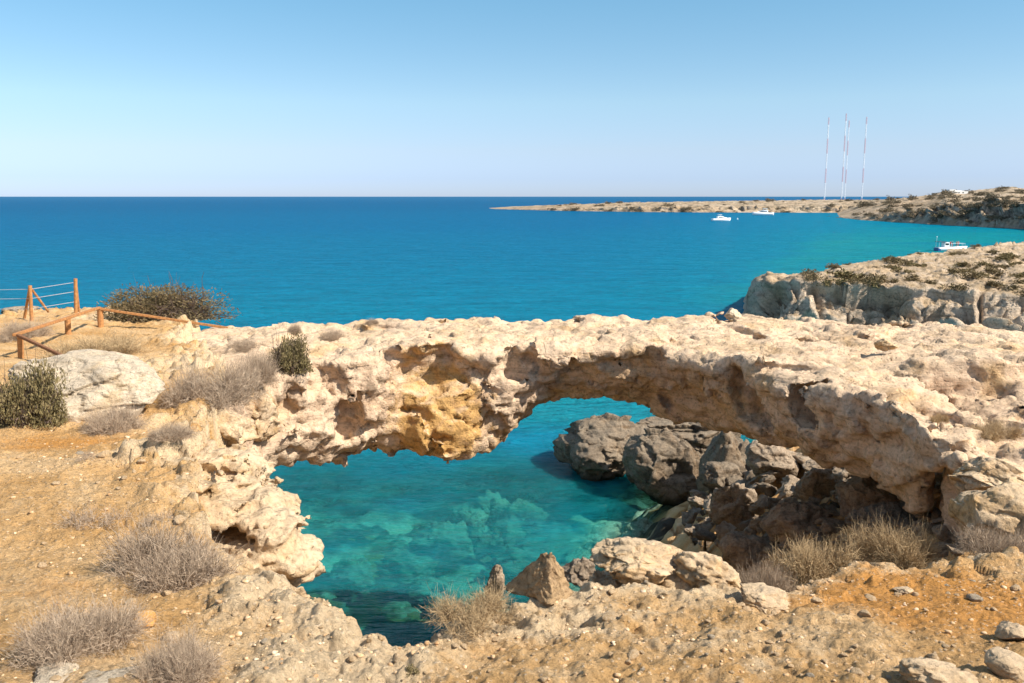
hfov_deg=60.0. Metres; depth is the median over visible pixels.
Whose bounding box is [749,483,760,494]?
fallen rock
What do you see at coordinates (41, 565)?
loose stone
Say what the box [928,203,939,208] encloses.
headland shrub
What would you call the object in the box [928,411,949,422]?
dry shrub
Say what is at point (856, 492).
boulder
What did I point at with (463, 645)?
loose stone
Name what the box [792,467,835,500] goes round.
boulder
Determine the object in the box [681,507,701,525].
fallen rock
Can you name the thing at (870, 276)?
clifftop shrub
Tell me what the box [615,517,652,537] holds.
submerged rock
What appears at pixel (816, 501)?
fallen rock
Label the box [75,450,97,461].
dry shrub
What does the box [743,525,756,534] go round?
fallen rock
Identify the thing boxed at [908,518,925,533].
fallen rock
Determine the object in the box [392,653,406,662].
loose stone
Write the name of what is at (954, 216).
headland shrub
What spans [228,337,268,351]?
dry shrub
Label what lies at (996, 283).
clifftop shrub
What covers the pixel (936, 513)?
fallen rock
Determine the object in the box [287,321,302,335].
dry shrub
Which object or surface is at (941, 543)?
fallen rock
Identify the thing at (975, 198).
headland shrub
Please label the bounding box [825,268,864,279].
clifftop shrub
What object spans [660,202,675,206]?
headland shrub
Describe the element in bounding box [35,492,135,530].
dry shrub
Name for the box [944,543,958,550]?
fallen rock
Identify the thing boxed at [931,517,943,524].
fallen rock
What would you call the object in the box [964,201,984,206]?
headland shrub
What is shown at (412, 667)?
shrub
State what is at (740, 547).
boulder
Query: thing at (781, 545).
fallen rock
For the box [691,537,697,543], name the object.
fallen rock
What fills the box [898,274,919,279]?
clifftop shrub
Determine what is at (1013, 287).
clifftop shrub
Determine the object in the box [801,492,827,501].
fallen rock
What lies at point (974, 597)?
loose stone
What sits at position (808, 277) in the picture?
clifftop shrub
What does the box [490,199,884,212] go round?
headland
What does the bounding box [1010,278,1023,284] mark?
clifftop shrub
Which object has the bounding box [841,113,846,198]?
radio mast
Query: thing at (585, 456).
boulder
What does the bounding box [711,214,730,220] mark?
motor boat
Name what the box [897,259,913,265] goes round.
clifftop shrub
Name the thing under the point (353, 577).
submerged rock
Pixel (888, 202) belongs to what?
headland shrub
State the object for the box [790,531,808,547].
fallen rock
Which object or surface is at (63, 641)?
dry shrub
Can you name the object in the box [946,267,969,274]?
clifftop shrub
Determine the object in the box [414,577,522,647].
dry shrub
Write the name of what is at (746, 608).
loose stone
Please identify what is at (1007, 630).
boulder
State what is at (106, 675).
boulder
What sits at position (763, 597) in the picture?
boulder
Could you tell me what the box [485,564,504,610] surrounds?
boulder
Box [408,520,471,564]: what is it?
submerged rock
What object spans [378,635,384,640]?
loose stone
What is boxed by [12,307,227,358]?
rail fence
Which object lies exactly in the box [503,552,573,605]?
boulder
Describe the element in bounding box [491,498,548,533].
submerged rock
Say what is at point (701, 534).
fallen rock
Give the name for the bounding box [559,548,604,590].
submerged rock
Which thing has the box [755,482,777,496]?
fallen rock
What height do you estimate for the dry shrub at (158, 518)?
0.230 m
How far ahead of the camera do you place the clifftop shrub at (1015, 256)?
154.99 m
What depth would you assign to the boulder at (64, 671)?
4.21 m
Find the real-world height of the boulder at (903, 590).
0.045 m
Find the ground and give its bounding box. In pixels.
[0,306,1023,682]
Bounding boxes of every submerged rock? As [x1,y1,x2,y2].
[326,557,374,603]
[345,590,392,630]
[374,548,438,588]
[383,614,416,643]
[404,576,498,629]
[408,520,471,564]
[451,503,488,542]
[472,489,510,528]
[473,514,529,560]
[487,535,582,576]
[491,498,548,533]
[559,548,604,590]
[569,534,585,544]
[573,521,620,547]
[583,542,596,553]
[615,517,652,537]
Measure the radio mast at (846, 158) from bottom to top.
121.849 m
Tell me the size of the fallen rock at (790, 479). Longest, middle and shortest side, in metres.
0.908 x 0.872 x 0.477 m
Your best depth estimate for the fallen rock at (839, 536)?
19.78 m
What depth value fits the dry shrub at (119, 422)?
11.96 m
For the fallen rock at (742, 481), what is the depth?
38.22 m
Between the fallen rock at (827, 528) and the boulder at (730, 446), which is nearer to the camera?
the fallen rock at (827, 528)
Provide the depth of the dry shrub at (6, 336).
23.72 m
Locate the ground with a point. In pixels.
(172, 346)
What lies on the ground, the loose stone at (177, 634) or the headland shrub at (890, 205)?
the loose stone at (177, 634)
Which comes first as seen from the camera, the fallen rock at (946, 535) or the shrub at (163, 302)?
the fallen rock at (946, 535)
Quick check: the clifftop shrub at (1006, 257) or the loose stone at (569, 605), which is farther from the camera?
the clifftop shrub at (1006, 257)
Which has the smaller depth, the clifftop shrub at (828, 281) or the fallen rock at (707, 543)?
the fallen rock at (707, 543)
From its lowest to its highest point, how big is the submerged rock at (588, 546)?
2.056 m
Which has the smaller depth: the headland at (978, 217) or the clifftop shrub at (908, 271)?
the clifftop shrub at (908, 271)
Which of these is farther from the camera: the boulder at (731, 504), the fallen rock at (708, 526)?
the fallen rock at (708, 526)
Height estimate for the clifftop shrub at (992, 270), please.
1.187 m
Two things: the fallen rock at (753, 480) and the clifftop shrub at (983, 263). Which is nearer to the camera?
the fallen rock at (753, 480)
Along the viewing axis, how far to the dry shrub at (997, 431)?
15.94 m
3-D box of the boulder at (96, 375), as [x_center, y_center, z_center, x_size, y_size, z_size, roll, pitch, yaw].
[-6.529,0.764,13.485,1.990,1.166,2.534,-7,12,-36]
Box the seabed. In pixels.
[277,469,687,643]
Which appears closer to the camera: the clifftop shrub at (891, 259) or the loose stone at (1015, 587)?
the loose stone at (1015, 587)
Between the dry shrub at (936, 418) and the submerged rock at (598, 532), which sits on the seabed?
the submerged rock at (598, 532)
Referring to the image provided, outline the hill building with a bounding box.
[947,189,967,193]
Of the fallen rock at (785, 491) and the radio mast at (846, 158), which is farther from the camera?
the radio mast at (846, 158)
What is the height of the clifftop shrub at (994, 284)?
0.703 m
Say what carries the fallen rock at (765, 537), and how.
on the ground
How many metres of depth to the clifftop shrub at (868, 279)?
99.49 m
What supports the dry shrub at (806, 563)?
on the ground
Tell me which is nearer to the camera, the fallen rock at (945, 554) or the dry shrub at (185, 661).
the dry shrub at (185, 661)
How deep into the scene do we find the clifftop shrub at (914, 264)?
134.70 m
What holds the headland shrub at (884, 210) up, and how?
on the headland at (978, 217)
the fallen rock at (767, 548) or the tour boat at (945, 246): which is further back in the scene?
the tour boat at (945, 246)
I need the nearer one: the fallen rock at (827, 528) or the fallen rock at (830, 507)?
the fallen rock at (827, 528)
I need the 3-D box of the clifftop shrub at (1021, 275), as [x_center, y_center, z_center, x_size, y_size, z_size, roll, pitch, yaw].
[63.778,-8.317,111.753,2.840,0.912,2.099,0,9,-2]
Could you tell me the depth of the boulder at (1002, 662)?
4.08 m
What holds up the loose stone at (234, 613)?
on the ground
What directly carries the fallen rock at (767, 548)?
on the ground
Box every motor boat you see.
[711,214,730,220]
[752,208,773,214]
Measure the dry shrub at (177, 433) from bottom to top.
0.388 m
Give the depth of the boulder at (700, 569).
5.97 m
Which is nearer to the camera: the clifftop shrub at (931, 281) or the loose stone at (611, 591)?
the loose stone at (611, 591)
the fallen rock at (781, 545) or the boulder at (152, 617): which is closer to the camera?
the boulder at (152, 617)
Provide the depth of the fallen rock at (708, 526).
31.98 m
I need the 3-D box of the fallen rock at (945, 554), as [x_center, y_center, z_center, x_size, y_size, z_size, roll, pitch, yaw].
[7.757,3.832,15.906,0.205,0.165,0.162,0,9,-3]
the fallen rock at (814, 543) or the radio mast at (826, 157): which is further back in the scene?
the radio mast at (826, 157)
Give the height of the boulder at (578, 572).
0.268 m
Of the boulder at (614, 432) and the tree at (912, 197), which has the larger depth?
the tree at (912, 197)
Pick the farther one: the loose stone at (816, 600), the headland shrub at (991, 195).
the headland shrub at (991, 195)
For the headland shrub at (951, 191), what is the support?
on the headland at (978, 217)
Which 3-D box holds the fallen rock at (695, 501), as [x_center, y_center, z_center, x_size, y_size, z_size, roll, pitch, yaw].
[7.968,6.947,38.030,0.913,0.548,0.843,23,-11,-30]
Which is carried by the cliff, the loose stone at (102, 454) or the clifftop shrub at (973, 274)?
the clifftop shrub at (973, 274)
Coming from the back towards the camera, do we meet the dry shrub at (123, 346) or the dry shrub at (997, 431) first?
the dry shrub at (123, 346)
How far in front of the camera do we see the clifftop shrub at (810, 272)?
103.43 m
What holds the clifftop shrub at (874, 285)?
on the cliff
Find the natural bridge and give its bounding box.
[192,312,1023,542]
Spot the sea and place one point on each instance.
(264, 261)
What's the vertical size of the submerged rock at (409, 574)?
2.228 m
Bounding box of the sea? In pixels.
[0,197,1023,610]
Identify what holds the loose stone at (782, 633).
on the ground
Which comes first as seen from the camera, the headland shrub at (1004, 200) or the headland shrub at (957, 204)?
the headland shrub at (1004, 200)
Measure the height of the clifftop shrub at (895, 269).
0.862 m
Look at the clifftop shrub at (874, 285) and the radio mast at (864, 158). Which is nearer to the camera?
the clifftop shrub at (874, 285)
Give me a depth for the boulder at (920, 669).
3.94 m
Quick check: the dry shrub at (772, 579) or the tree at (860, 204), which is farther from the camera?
the tree at (860, 204)
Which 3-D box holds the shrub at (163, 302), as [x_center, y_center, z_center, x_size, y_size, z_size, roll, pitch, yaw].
[-11.077,-1.206,28.537,4.664,2.096,1.526,-1,9,-7]
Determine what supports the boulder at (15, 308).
on the ground
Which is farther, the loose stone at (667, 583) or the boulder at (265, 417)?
the boulder at (265, 417)
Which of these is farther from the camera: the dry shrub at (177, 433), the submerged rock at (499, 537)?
the submerged rock at (499, 537)
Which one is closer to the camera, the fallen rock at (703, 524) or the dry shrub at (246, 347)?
the dry shrub at (246, 347)
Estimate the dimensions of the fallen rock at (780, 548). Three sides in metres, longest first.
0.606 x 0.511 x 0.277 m
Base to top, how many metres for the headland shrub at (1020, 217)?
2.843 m
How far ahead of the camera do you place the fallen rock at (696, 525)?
34.52 m
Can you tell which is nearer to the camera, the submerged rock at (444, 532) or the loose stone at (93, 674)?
the loose stone at (93, 674)
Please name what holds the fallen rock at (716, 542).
on the ground
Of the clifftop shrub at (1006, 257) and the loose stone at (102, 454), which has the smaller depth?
the loose stone at (102, 454)
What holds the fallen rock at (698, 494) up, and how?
on the ground
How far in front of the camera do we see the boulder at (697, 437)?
49.98 m
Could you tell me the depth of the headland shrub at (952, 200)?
499.24 m
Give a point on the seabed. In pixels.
(337, 505)
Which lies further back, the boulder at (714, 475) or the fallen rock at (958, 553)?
the boulder at (714, 475)
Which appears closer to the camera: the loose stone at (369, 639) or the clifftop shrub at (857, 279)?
the loose stone at (369, 639)
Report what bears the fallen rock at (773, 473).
on the ground
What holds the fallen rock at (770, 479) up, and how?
on the fallen rock at (753, 486)
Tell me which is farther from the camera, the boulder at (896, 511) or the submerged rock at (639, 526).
the submerged rock at (639, 526)
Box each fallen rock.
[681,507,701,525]
[683,526,696,536]
[687,496,703,507]
[688,523,700,528]
[689,489,708,498]
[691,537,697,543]
[693,528,716,541]
[696,516,703,522]
[697,540,711,546]
[698,521,710,528]
[702,499,710,514]
[703,522,712,530]
[714,521,736,539]
[714,539,719,547]
[725,475,744,485]
[732,479,744,486]
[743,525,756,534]
[744,470,754,487]
[748,477,759,484]
[748,495,769,514]
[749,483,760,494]
[749,517,762,528]
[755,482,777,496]
[756,470,782,478]
[756,545,776,558]
[758,475,775,483]
[762,533,773,544]
[767,497,780,507]
[773,547,789,557]
[775,484,794,498]
[779,540,791,550]
[781,474,799,487]
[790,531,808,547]
[792,455,810,469]
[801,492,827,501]
[802,459,824,470]
[803,539,816,548]
[806,525,820,534]
[808,497,821,504]
[813,533,826,544]
[815,517,824,524]
[816,544,834,561]
[820,518,843,536]
[825,504,836,510]
[826,499,838,508]
[828,510,839,515]
[837,534,848,541]
[839,523,846,529]
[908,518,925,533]
[914,513,931,521]
[920,522,933,533]
[930,541,946,553]
[931,507,941,518]
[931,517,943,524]
[932,523,953,542]
[933,488,941,493]
[934,472,942,482]
[938,550,948,557]
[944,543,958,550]
[950,549,965,555]
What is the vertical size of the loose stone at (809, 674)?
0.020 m
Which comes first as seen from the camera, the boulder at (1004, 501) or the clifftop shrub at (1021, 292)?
the boulder at (1004, 501)
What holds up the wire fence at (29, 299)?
on the ground
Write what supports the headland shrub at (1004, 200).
on the headland at (978, 217)
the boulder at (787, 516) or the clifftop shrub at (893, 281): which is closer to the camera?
the boulder at (787, 516)
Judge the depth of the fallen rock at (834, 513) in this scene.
22.30 m
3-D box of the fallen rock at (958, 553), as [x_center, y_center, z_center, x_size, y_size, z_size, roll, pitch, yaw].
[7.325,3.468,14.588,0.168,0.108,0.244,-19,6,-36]
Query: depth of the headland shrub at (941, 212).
470.01 m
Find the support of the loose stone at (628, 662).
on the ground
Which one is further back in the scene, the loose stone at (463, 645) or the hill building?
the hill building
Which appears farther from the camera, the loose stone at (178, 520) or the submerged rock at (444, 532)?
the submerged rock at (444, 532)
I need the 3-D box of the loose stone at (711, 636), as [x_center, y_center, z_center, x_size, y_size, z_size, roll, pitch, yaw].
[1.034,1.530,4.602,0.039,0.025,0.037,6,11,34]
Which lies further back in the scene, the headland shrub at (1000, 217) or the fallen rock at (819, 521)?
the headland shrub at (1000, 217)
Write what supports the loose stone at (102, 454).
on the ground
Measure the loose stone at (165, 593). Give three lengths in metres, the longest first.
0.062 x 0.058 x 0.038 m
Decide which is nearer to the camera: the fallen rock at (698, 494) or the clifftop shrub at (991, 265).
the fallen rock at (698, 494)
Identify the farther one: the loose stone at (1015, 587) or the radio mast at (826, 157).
the radio mast at (826, 157)
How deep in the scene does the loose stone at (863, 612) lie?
5.11 m
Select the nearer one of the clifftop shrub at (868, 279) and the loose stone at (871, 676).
the loose stone at (871, 676)
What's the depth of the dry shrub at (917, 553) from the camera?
9.18 m
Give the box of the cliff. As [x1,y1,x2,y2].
[741,241,1023,331]
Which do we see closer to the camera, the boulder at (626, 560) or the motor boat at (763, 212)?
the boulder at (626, 560)
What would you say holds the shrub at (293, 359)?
on the natural bridge
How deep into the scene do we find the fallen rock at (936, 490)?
21.50 m
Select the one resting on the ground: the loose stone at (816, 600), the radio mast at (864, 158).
the loose stone at (816, 600)
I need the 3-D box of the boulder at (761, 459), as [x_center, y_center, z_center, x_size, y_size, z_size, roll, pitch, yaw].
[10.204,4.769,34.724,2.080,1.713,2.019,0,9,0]
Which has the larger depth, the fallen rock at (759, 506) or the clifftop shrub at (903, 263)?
the clifftop shrub at (903, 263)
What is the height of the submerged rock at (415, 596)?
2.299 m
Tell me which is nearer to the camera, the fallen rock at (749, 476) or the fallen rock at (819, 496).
the fallen rock at (819, 496)
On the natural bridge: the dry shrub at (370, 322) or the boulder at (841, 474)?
the dry shrub at (370, 322)
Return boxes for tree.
[856,201,866,207]
[907,193,917,200]
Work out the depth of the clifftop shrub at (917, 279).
102.36 m
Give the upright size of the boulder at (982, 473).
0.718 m
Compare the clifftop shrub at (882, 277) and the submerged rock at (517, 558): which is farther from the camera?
the clifftop shrub at (882, 277)
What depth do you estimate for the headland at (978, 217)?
489.48 m
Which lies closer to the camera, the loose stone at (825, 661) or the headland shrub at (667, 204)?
the loose stone at (825, 661)
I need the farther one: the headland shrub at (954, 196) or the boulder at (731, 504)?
the headland shrub at (954, 196)
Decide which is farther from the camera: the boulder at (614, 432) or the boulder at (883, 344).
the boulder at (614, 432)
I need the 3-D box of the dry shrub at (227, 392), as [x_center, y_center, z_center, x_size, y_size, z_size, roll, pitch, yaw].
[-4.833,0.633,13.973,2.112,1.449,1.570,0,9,0]
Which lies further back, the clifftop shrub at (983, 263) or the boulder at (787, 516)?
the clifftop shrub at (983, 263)
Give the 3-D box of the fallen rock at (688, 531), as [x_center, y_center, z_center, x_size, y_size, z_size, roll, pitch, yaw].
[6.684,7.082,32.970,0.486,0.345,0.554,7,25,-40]
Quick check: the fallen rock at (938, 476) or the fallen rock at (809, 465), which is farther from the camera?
the fallen rock at (809, 465)
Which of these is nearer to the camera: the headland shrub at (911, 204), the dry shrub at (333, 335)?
the dry shrub at (333, 335)
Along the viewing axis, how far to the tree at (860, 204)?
739.45 m
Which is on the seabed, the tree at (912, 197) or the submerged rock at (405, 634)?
the submerged rock at (405, 634)
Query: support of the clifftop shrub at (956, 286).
on the cliff
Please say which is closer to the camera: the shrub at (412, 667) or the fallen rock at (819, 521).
the shrub at (412, 667)
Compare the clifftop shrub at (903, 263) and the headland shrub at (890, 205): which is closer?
the clifftop shrub at (903, 263)
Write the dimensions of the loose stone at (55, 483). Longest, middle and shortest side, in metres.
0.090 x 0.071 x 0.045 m
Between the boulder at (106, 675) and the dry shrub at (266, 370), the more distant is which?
the dry shrub at (266, 370)
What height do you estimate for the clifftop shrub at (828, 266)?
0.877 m
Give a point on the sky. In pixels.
(99, 98)
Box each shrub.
[0,313,55,342]
[0,346,70,431]
[0,576,162,674]
[31,318,151,357]
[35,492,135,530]
[72,393,150,435]
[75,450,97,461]
[86,494,247,596]
[91,273,242,324]
[117,610,233,682]
[136,508,174,528]
[143,418,203,444]
[154,339,272,420]
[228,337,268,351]
[229,338,282,391]
[265,324,313,377]
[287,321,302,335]
[318,329,344,341]
[364,318,379,325]
[406,663,418,676]
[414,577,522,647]
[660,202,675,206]
[736,540,802,602]
[761,523,865,586]
[800,268,821,275]
[804,274,827,280]
[813,278,832,286]
[825,263,840,268]
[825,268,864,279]
[833,277,850,285]
[834,507,947,569]
[853,278,870,284]
[858,274,884,281]
[860,278,882,284]
[862,277,882,288]
[863,273,887,283]
[876,206,892,212]
[882,278,898,282]
[883,198,901,203]
[886,203,898,207]
[886,257,906,263]
[890,266,902,271]
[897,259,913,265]
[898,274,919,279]
[900,202,914,206]
[903,269,914,273]
[903,277,920,281]
[906,261,918,266]
[915,279,938,284]
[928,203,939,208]
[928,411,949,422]
[931,214,943,218]
[937,210,951,215]
[937,283,971,291]
[941,189,957,193]
[943,193,962,198]
[945,198,960,201]
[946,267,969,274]
[949,516,1023,556]
[951,214,962,217]
[953,261,966,266]
[953,271,985,279]
[954,201,965,206]
[957,209,970,214]
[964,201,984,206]
[968,416,1023,443]
[971,261,991,265]
[972,195,984,200]
[980,281,1002,286]
[982,192,1001,197]
[983,266,1007,274]
[985,281,1003,286]
[987,263,1005,268]
[994,254,1013,261]
[995,198,1012,203]
[995,214,1009,219]
[998,285,1022,289]
[1003,253,1022,257]
[1008,273,1023,277]
[1008,286,1023,296]
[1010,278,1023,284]
[1014,214,1023,219]
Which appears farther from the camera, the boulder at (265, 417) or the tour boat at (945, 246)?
the tour boat at (945, 246)
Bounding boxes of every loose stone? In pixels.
[37,562,46,568]
[49,675,61,680]
[51,481,60,484]
[82,670,102,678]
[97,451,105,457]
[137,459,145,463]
[161,590,171,595]
[163,631,180,641]
[174,515,186,524]
[231,611,239,616]
[347,656,356,661]
[366,636,372,642]
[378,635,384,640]
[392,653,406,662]
[461,643,466,649]
[539,677,546,681]
[564,603,574,609]
[601,611,618,621]
[607,589,614,594]
[625,659,631,664]
[627,649,639,660]
[662,580,672,586]
[707,634,714,639]
[742,606,750,610]
[762,619,768,624]
[779,630,785,636]
[805,672,814,676]
[810,597,822,602]
[821,659,828,663]
[850,667,865,675]
[859,609,870,617]
[865,594,876,600]
[869,674,874,679]
[927,653,938,659]
[966,593,982,601]
[1011,585,1021,590]
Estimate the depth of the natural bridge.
22.05 m
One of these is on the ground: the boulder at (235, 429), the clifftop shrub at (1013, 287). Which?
the boulder at (235, 429)
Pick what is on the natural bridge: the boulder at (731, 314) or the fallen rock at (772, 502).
the boulder at (731, 314)
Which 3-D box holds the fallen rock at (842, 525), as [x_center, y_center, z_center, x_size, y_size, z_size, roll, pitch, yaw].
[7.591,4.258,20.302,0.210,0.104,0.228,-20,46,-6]
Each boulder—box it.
[1,306,38,313]
[8,349,165,422]
[33,661,79,682]
[80,665,140,682]
[133,609,156,627]
[220,409,260,447]
[251,386,278,441]
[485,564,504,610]
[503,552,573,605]
[552,413,647,479]
[561,557,594,586]
[569,441,617,480]
[589,536,682,585]
[622,427,699,505]
[636,416,742,458]
[673,551,740,588]
[696,430,750,493]
[699,461,742,492]
[708,483,756,526]
[718,531,773,576]
[724,308,741,321]
[740,582,790,613]
[745,440,799,478]
[759,497,832,542]
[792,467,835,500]
[832,467,853,488]
[836,476,899,516]
[844,501,930,553]
[874,338,898,350]
[892,586,913,594]
[898,656,978,682]
[948,455,1023,491]
[948,477,1023,544]
[984,647,1023,681]
[994,621,1023,639]
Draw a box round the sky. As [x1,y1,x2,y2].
[0,0,1023,196]
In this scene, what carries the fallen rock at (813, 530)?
on the ground
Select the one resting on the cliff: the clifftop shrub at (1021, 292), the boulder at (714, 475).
the clifftop shrub at (1021, 292)
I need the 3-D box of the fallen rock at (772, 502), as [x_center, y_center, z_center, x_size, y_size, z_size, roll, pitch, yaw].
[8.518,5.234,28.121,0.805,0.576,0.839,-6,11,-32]
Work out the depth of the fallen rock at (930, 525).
16.59 m
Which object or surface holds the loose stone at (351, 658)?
on the ground
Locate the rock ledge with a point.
(234, 476)
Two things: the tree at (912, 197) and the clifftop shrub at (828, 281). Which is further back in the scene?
the tree at (912, 197)
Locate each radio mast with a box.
[824,117,829,199]
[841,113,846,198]
[844,120,849,196]
[861,119,866,199]
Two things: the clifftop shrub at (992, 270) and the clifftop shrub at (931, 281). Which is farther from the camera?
the clifftop shrub at (992, 270)
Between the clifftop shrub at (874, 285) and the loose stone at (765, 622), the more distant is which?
the clifftop shrub at (874, 285)
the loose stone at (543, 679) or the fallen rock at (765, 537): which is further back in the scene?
the fallen rock at (765, 537)
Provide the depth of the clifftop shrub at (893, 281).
101.59 m
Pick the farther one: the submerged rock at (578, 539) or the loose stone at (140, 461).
the submerged rock at (578, 539)
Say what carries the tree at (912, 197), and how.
on the headland at (978, 217)
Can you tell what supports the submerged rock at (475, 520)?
on the seabed
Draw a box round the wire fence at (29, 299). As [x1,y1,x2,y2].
[3,278,79,320]
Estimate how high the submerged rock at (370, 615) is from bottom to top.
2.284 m
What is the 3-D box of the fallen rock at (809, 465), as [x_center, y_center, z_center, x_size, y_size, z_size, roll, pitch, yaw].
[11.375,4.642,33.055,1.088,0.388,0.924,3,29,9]
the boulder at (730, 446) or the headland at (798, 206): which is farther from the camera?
the headland at (798, 206)
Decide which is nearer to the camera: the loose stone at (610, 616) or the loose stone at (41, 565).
the loose stone at (610, 616)
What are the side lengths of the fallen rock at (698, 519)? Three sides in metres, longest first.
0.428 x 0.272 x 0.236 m
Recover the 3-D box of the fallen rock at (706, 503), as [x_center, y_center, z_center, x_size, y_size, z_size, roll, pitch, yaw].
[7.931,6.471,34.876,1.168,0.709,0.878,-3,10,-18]
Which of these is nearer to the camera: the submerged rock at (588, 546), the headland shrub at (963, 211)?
the submerged rock at (588, 546)
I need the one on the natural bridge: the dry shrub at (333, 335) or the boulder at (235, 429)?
the dry shrub at (333, 335)
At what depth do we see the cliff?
100.82 m
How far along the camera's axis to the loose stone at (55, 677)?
4.15 m
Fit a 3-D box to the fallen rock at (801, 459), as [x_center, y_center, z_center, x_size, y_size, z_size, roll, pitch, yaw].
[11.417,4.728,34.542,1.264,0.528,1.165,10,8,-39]
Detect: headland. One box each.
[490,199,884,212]
[837,187,1023,228]
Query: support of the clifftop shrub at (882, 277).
on the cliff
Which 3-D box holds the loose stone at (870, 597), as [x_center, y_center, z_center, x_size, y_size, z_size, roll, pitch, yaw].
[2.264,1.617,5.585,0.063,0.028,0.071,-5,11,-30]
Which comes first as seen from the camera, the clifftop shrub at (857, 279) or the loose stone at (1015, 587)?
the loose stone at (1015, 587)
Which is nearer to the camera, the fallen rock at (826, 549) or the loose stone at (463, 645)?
the loose stone at (463, 645)
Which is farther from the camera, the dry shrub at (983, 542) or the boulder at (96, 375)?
the boulder at (96, 375)
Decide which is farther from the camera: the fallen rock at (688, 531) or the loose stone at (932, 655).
the fallen rock at (688, 531)
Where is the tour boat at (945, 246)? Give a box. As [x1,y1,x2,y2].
[934,236,966,250]
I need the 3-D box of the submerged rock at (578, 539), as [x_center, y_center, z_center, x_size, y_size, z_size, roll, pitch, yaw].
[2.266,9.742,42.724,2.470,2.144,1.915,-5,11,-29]
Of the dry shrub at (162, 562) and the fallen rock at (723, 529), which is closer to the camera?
the dry shrub at (162, 562)
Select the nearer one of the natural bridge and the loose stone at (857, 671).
the loose stone at (857, 671)
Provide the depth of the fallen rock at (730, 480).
38.84 m
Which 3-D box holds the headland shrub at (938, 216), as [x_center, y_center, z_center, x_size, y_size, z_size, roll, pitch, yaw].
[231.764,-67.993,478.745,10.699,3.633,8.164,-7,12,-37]
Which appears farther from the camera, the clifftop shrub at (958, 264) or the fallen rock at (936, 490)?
the clifftop shrub at (958, 264)
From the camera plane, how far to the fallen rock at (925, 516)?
17.28 m
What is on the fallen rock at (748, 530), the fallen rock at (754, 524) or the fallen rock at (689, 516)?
the fallen rock at (754, 524)
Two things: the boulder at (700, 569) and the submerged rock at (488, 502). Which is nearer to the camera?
the boulder at (700, 569)
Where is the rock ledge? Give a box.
[176,438,325,598]
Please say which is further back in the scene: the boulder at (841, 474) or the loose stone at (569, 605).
the boulder at (841, 474)
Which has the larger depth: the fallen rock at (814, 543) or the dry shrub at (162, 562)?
the fallen rock at (814, 543)
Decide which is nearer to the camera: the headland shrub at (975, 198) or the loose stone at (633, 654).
the loose stone at (633, 654)
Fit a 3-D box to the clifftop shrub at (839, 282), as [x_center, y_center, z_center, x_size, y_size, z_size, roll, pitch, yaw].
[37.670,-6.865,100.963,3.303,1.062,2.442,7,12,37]
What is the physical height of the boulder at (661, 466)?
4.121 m
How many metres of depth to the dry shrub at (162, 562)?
5.99 m
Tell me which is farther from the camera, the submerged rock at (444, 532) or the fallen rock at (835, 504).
the submerged rock at (444, 532)
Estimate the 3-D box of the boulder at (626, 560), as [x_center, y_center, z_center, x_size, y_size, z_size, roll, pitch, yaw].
[0.897,1.553,6.207,0.725,0.314,0.642,0,9,0]
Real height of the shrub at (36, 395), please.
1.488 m
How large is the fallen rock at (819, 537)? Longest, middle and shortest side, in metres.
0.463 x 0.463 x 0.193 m

